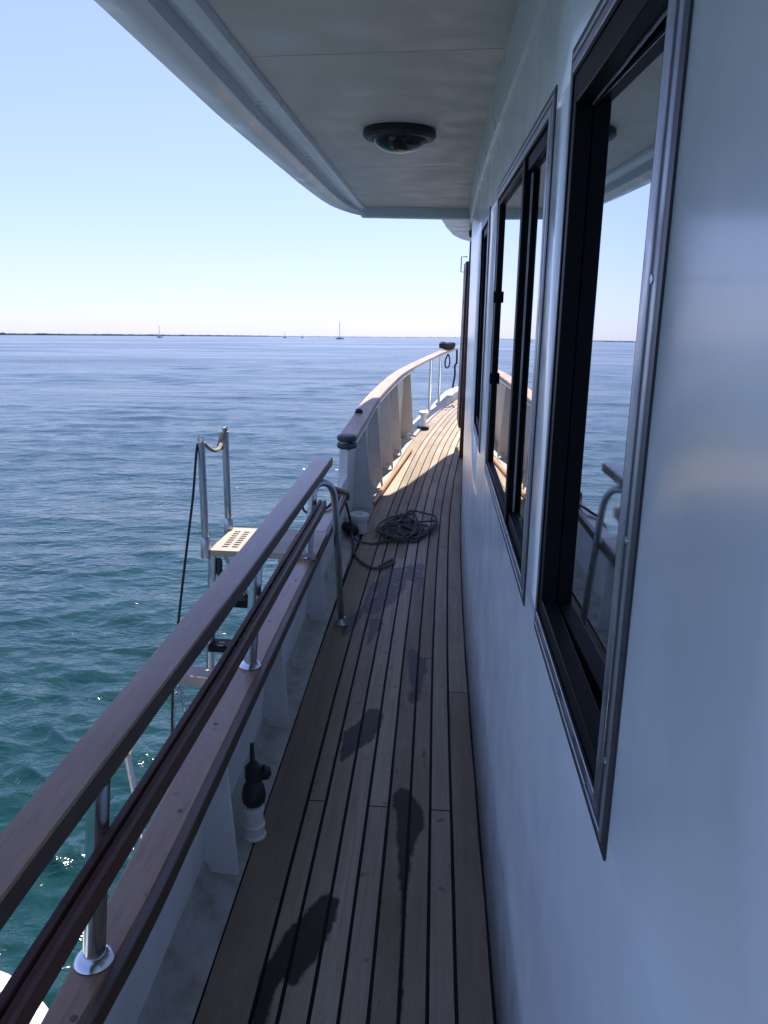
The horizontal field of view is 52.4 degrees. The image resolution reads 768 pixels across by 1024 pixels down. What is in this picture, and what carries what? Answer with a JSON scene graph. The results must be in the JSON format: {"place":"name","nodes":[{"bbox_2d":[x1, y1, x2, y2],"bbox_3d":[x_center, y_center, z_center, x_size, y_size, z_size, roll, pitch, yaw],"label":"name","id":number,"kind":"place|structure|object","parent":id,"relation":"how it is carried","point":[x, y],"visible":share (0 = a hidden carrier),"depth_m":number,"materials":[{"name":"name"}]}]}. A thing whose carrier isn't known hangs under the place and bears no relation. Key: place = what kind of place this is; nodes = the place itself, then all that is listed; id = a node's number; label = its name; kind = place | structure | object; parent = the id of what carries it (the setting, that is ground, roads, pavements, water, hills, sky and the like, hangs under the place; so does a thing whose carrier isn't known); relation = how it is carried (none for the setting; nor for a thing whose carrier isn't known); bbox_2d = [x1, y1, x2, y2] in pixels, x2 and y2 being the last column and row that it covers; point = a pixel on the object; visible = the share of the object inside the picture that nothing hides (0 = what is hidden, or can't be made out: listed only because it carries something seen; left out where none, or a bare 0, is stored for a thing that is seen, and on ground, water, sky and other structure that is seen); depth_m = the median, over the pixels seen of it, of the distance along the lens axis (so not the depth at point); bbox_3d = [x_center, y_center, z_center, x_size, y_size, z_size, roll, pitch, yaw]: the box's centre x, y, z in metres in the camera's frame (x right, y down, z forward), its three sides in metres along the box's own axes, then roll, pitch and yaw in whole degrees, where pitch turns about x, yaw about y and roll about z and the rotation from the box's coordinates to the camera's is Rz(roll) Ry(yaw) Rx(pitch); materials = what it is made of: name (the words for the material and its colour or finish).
{"place":"outdoors","nodes":[
{"label":"outdoors","id":0,"kind":"place"},
{"bbox_2d":[0,335,460,1008],"bbox_3d":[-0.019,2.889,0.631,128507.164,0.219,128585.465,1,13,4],"label":"water","id":1,"kind":"structure","parent":0,"point":[98,439],"depth_m":15.05,"materials":[{"name":"blue liquid"}]},
{"bbox_2d":[0,971,47,1023],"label":"dinghy","id":2,"kind":"object","parent":1,"relation":"on","point":[40,1014],"visible":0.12,"depth_m":2.95,"materials":[{"name":"fabric"}]},
{"bbox_2d":[346,534,360,570],"bbox_3d":[1.964,1.344,5.164,4.760,1.980,21.500,2,15,3],"label":"yacht hull","id":3,"kind":"object","parent":1,"relation":"on","point":[359,535],"depth_m":5.31,"materials":[{"name":"paint"}]},
{"bbox_2d":[41,474,357,1023],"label":"bulwark","id":4,"kind":"object","parent":3,"relation":"on","point":[170,900],"visible":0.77,"depth_m":2.03,"materials":[{"name":"paint"}]},
{"bbox_2d":[0,456,347,1023],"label":"handrail","id":5,"kind":"object","parent":4,"relation":"on","point":[73,789],"visible":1,"depth_m":1.38,"materials":[{"name":"brown wood"}]},
{"bbox_2d":[178,426,326,687],"bbox_3d":[-0.603,0.632,3.706,0.574,1.996,0.686,2,15,3],"label":"boarding ladder","id":6,"kind":"object","parent":4,"relation":"attached to","point":[231,541],"visible":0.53,"depth_m":3.60,"materials":[{"name":"metal"}]},
{"bbox_2d":[124,749,145,839],"bbox_3d":[-0.822,0.789,3.103,0.033,0.565,1.125,1,13,2],"label":"ladder stay","id":7,"kind":"object","parent":6,"relation":"attached to","point":[130,772],"visible":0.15,"depth_m":2.58,"materials":[{"name":"metal"}]},
{"bbox_2d":[170,685,178,726],"bbox_3d":[-0.910,1.235,3.417,0.029,0.965,0.142,2,13,8],"label":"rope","id":8,"kind":"object","parent":6,"relation":"hanging from","point":[175,700],"visible":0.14,"depth_m":3.36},
{"bbox_2d":[180,686,186,712],"bbox_3d":[-0.877,0.924,3.369,0.045,0.334,0.098,4,13,15],"label":"chain","id":9,"kind":"object","parent":6,"relation":"hanging from","point":[183,698],"visible":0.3,"depth_m":3.38,"materials":[{"name":"silver metal"}]},
{"bbox_2d":[171,444,197,732],"bbox_3d":[-0.856,0.518,3.390,0.022,1.592,0.486,2,13,8],"label":"rope","id":10,"kind":"object","parent":6,"relation":"hanging from","point":[182,582],"visible":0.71,"depth_m":3.34,"materials":[{"name":"black fabric"}]},
{"bbox_2d":[199,439,222,451],"bbox_3d":[-0.784,-0.308,3.569,0.030,0.083,0.257,2,13,8],"label":"rope","id":11,"kind":"object","parent":6,"relation":"hanging from","point":[211,449],"visible":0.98,"depth_m":3.54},
{"bbox_2d":[217,428,226,449],"bbox_3d":[-0.776,-0.347,3.728,0.034,0.094,0.101,2,15,3],"label":"rope","id":12,"kind":"object","parent":6,"relation":"hanging from","point":[221,437],"visible":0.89,"depth_m":3.72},
{"bbox_2d":[326,495,351,525],"bbox_3d":[-0.280,0.068,4.762,0.087,0.393,1.206,2,13,8],"label":"cable","id":13,"kind":"object","parent":4,"relation":"on","point":[347,509],"visible":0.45,"depth_m":5.12,"materials":[{"name":"black rubber"}]},
{"bbox_2d":[337,348,457,522],"bbox_3d":[0.618,-1.493,10.188,0.574,1.209,10.036,3,13,12],"label":"tall bulwark","id":14,"kind":"object","parent":3,"relation":"on","point":[378,434],"visible":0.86,"depth_m":7.11,"materials":[{"name":"paint"}]},
{"bbox_2d":[444,354,449,368],"bbox_3d":[0.979,-2.328,12.038,0.095,0.228,0.046,3,13,10],"label":"rope","id":15,"kind":"object","parent":14,"relation":"hanging from","point":[447,355],"visible":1,"depth_m":12.03,"materials":[{"name":"black fabric"}]},
{"bbox_2d":[439,341,455,349],"bbox_3d":[1.011,-2.654,12.461,0.267,0.127,0.285,2,15,3],"label":"rope bundle","id":16,"kind":"object","parent":14,"relation":"on","point":[447,346],"visible":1,"depth_m":12.36,"materials":[{"name":"black fabric"}]},
{"bbox_2d":[452,350,457,387],"bbox_3d":[1.127,-2.273,12.391,0.078,0.603,0.033,2,15,3],"label":"rope","id":17,"kind":"object","parent":14,"relation":"hanging from","point":[455,364],"visible":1,"depth_m":12.38,"materials":[{"name":"black fabric"}]},
{"bbox_2d":[94,0,767,1023],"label":"deckhouse","id":18,"kind":"object","parent":3,"relation":"on","point":[588,178],"visible":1,"depth_m":0.97,"materials":[{"name":"paint"}]},
{"bbox_2d":[363,122,435,153],"bbox_3d":[0.058,-1.396,2.940,0.276,0.080,0.276,2,15,3],"label":"ceiling light","id":19,"kind":"object","parent":18,"relation":"attached to","point":[397,137],"visible":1,"depth_m":2.86,"materials":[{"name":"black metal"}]},
{"bbox_2d":[457,241,471,457],"bbox_3d":[0.825,-1.718,8.320,0.121,2.158,0.830,2,15,3],"label":"wheelhouse door","id":20,"kind":"structure","parent":18,"relation":"attached to","point":[463,357],"depth_m":8.04,"materials":[{"name":"brown wood"}]},
{"bbox_2d":[457,261,468,427],"bbox_3d":[0.846,-1.791,8.366,0.040,1.680,0.700,2,15,3],"label":"door leaf","id":21,"kind":"structure","parent":20,"relation":"in","point":[465,277],"depth_m":8.14,"materials":[{"name":"brown wood"}]},
{"bbox_2d":[473,206,490,452],"bbox_3d":[0.416,-0.730,3.161,0.062,0.890,0.575,2,15,3],"label":"window","id":22,"kind":"structure","parent":18,"relation":"in","point":[485,232],"depth_m":3.33,"materials":[{"name":"glass"}]},
{"bbox_2d":[484,85,557,605],"bbox_3d":[0.333,-0.413,1.960,0.063,0.898,1.225,2,15,3],"label":"window","id":23,"kind":"structure","parent":18,"relation":"in","point":[524,193],"depth_m":1.77,"materials":[{"name":"glass"}]},
{"bbox_2d":[534,0,693,860],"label":"window","id":24,"kind":"structure","parent":18,"relation":"in","point":[630,59],"depth_m":0.94,"materials":[{"name":"glass"}]},
{"bbox_2d":[0,332,460,337],"bbox_3d":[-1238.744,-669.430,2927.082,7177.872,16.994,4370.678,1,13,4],"label":"shore","id":25,"kind":"structure","parent":0,"point":[4,333],"depth_m":3940.47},
{"bbox_2d":[0,0,469,336],"label":"sky","id":26,"kind":"structure","parent":0,"point":[128,205],"materials":[{"name":"blue"}]},
{"bbox_2d":[192,399,492,1023],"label":"deck","id":27,"kind":"structure","parent":0,"point":[359,897],"depth_m":2.46,"materials":[{"name":"brown wood"}]},
{"bbox_2d":[242,743,270,842],"bbox_3d":[-0.392,0.849,2.381,0.077,0.288,0.108,5,13,20],"label":"filler pipe","id":28,"kind":"object","parent":27,"relation":"on","point":[254,791],"visible":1,"depth_m":2.36,"materials":[{"name":"white plastic"}]},
{"bbox_2d":[342,511,368,535],"bbox_3d":[-0.193,0.086,5.458,0.145,0.140,0.244,4,13,17],"label":"deck vent","id":29,"kind":"object","parent":27,"relation":"on","point":[359,519],"visible":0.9,"depth_m":5.44,"materials":[{"name":"white plastic"}]},
{"bbox_2d":[350,530,394,569],"bbox_3d":[-0.085,0.241,5.059,0.338,0.055,0.640,2,15,3],"label":"rope","id":30,"kind":"object","parent":27,"relation":"on","point":[381,566],"visible":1,"depth_m":4.85,"materials":[{"name":"black fabric"}]},
{"bbox_2d":[372,448,412,505],"bbox_3d":[0.099,-0.371,7.329,0.041,0.142,2.370,2,13,9],"label":"wooden pole","id":31,"kind":"object","parent":27,"relation":"on","point":[377,496],"visible":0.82,"depth_m":7.03,"materials":[{"name":"orange wood"}]},
{"bbox_2d":[350,510,437,544],"bbox_3d":[0.084,0.082,5.619,0.607,0.075,0.847,2,15,3],"label":"rope","id":32,"kind":"object","parent":27,"relation":"on","point":[421,532],"visible":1,"depth_m":5.51,"materials":[{"name":"black fabric"}]},
{"bbox_2d":[417,411,428,429],"bbox_3d":[0.505,-1.180,9.989,0.150,0.224,0.200,2,15,3],"label":"mooring bollard","id":33,"kind":"object","parent":27,"relation":"on","point":[423,425],"visible":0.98,"depth_m":9.94,"materials":[{"name":"silver metal"}]}
]}

